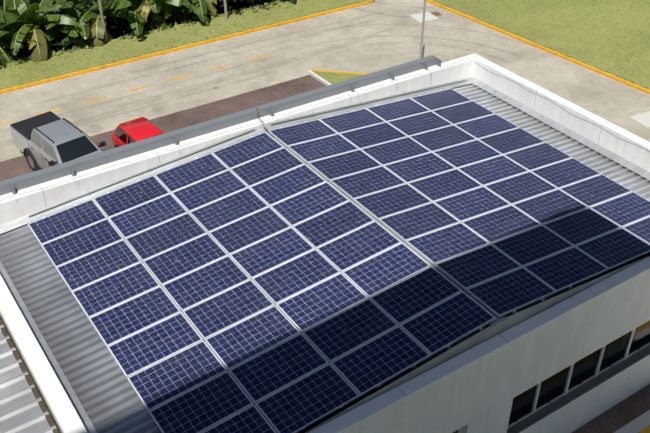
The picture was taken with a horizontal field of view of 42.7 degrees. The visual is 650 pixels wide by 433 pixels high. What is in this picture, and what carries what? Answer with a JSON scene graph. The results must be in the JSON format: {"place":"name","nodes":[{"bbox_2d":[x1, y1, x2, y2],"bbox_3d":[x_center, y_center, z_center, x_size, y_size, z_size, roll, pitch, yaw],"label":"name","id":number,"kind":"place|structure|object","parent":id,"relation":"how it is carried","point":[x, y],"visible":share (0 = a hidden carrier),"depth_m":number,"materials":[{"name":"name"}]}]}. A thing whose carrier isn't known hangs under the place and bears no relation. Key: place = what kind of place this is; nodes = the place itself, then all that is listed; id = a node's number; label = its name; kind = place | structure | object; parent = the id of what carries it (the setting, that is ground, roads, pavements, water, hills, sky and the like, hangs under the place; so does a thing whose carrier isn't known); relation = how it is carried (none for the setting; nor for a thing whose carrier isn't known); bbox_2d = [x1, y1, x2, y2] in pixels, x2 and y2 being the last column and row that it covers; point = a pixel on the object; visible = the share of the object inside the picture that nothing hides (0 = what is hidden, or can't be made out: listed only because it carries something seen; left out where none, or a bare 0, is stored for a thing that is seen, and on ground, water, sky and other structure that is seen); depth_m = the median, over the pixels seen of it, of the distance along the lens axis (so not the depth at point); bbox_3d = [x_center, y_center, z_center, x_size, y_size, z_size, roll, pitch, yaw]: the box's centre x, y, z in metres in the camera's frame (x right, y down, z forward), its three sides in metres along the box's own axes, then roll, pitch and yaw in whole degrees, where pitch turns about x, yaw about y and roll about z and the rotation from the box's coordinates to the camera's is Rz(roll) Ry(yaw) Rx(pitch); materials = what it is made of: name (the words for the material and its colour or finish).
{"place":"outdoors","nodes":[
{"label":"outdoors","id":0,"kind":"place"},
{"bbox_2d":[0,325,56,432],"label":"corrugated metal roof","id":1,"kind":"structure","parent":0,"point":[21,411],"depth_m":15.48,"materials":[{"name":"silver metal"}]},
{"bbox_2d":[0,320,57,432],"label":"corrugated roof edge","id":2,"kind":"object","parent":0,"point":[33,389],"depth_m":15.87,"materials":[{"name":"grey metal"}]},
{"bbox_2d":[98,0,227,41],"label":"slender tree","id":3,"kind":"object","parent":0,"point":[103,22],"visible":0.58,"depth_m":42.59,"materials":[{"name":"plant"}]},
{"bbox_2d":[0,0,649,161],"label":"paver road","id":4,"kind":"structure","parent":0,"point":[346,39],"depth_m":40.67,"materials":[{"name":"beige concrete"}]},
{"bbox_2d":[0,55,266,124],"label":"lane dashes","id":5,"kind":"object","parent":4,"relation":"on","point":[140,88],"visible":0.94,"depth_m":38.76,"materials":[{"name":"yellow paint"}]},
{"bbox_2d":[2,6,508,147],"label":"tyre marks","id":6,"kind":"object","parent":4,"relation":"on","point":[277,63],"visible":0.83,"depth_m":41.95},
{"bbox_2d":[161,30,410,68],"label":"pavement stains","id":7,"kind":"object","parent":4,"relation":"on","point":[204,59],"visible":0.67,"depth_m":41.35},
{"bbox_2d":[307,70,331,85],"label":"white kerbs","id":8,"kind":"structure","parent":4,"relation":"on","point":[318,78],"depth_m":39.53,"materials":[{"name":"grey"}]},
{"bbox_2d":[0,0,649,94],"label":"yellow kerbs","id":9,"kind":"structure","parent":4,"relation":"on","point":[526,41],"depth_m":42.18,"materials":[{"name":"paint"}]},
{"bbox_2d":[409,12,649,127],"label":"inspection slabs","id":10,"kind":"structure","parent":4,"relation":"on","point":[643,119],"depth_m":37.05,"materials":[{"name":"grey concrete"}]},
{"bbox_3d":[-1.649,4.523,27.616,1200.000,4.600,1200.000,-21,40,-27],"label":"ground","id":11,"kind":"structure","parent":0,"visible":0},
{"bbox_2d":[0,0,274,63],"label":"tree","id":12,"kind":"object","parent":11,"relation":"on","point":[239,4],"depth_m":45.34,"materials":[{"name":"green plant"}]},
{"bbox_2d":[0,0,278,66],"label":"banana leaves","id":13,"kind":"object","parent":11,"relation":"on","point":[32,23],"visible":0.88,"depth_m":42.34,"materials":[{"name":"green plant"}]},
{"bbox_2d":[8,0,281,59],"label":"shrub","id":14,"kind":"object","parent":11,"relation":"on","point":[66,41],"visible":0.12,"depth_m":43.94,"materials":[{"name":"green plant"}]},
{"bbox_2d":[0,75,325,180],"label":"parking area","id":15,"kind":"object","parent":11,"relation":"on","point":[14,167],"depth_m":37.01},
{"bbox_2d":[10,111,105,170],"bbox_3d":[-9.938,-2.436,31.978,2.310,2.217,5.715,-27,43,-34],"label":"pickup truck","id":16,"kind":"object","parent":15,"relation":"on","point":[45,140],"visible":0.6,"depth_m":31.61,"materials":[{"name":"silver metal"}]},
{"bbox_2d":[111,117,163,147],"bbox_3d":[-6.911,-2.603,32.790,2.040,1.532,3.830,-23,41,-30],"label":"red car","id":17,"kind":"object","parent":15,"relation":"on","point":[134,130],"visible":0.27,"depth_m":32.74,"materials":[{"name":"red paint"}]},
{"bbox_2d":[0,53,649,432],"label":"building walls","id":18,"kind":"structure","parent":11,"relation":"on","point":[478,395],"depth_m":18.80,"materials":[{"name":"white paint"}]},
{"bbox_2d":[0,55,440,195],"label":"rain gutter","id":19,"kind":"object","parent":18,"relation":"attached to","point":[14,185],"visible":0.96,"depth_m":22.46,"materials":[{"name":"grey paint"}]},
{"bbox_2d":[28,78,467,215],"bbox_3d":[-1.351,-2.561,23.305,14.203,0.844,1.277,-21,40,-27],"label":"roof conduit","id":20,"kind":"object","parent":18,"relation":"attached to","point":[207,146],"visible":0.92,"depth_m":22.42,"materials":[{"name":"grey metal"}]},
{"bbox_2d":[38,70,609,395],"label":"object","id":21,"kind":"object","parent":18,"relation":"attached to","point":[356,96],"visible":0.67,"depth_m":21.73,"materials":[{"name":"grey metal"}]},
{"bbox_2d":[0,84,649,432],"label":"roof sheet","id":22,"kind":"object","parent":18,"relation":"on","point":[107,395],"visible":0.02,"depth_m":17.67,"materials":[{"name":"grey metal"}]},
{"bbox_2d":[28,89,649,432],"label":"solar array","id":23,"kind":"object","parent":22,"relation":"on","point":[497,215],"visible":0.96,"depth_m":18.73,"materials":[{"name":"blue glass"}]},
{"bbox_2d":[0,77,649,432],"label":"roof flashings","id":24,"kind":"object","parent":18,"relation":"on","point":[499,325],"visible":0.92,"depth_m":18.62,"materials":[{"name":"white metal"}]},
{"bbox_2d":[309,257,649,432],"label":"parapet cap","id":25,"kind":"object","parent":18,"relation":"on","point":[380,402],"visible":1,"depth_m":16.35,"materials":[{"name":"concrete"}]},
{"bbox_2d":[453,320,649,432],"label":"windows","id":26,"kind":"structure","parent":18,"relation":"attached to","point":[551,394],"depth_m":19.77,"materials":[{"name":"black glass"}]},
{"bbox_2d":[0,0,649,89],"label":"verge grass","id":27,"kind":"structure","parent":11,"relation":"on","point":[608,34],"depth_m":44.17,"materials":[{"name":"green plant"}]},
{"bbox_2d":[420,0,425,58],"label":"lamp post","id":28,"kind":"object","parent":27,"relation":"on","point":[422,33],"depth_m":36.43,"materials":[{"name":"grey metal"}]},
{"bbox_2d":[571,384,649,432],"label":"walkway","id":29,"kind":"structure","parent":11,"relation":"on","point":[630,414],"depth_m":20.95,"materials":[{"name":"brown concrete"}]}
]}

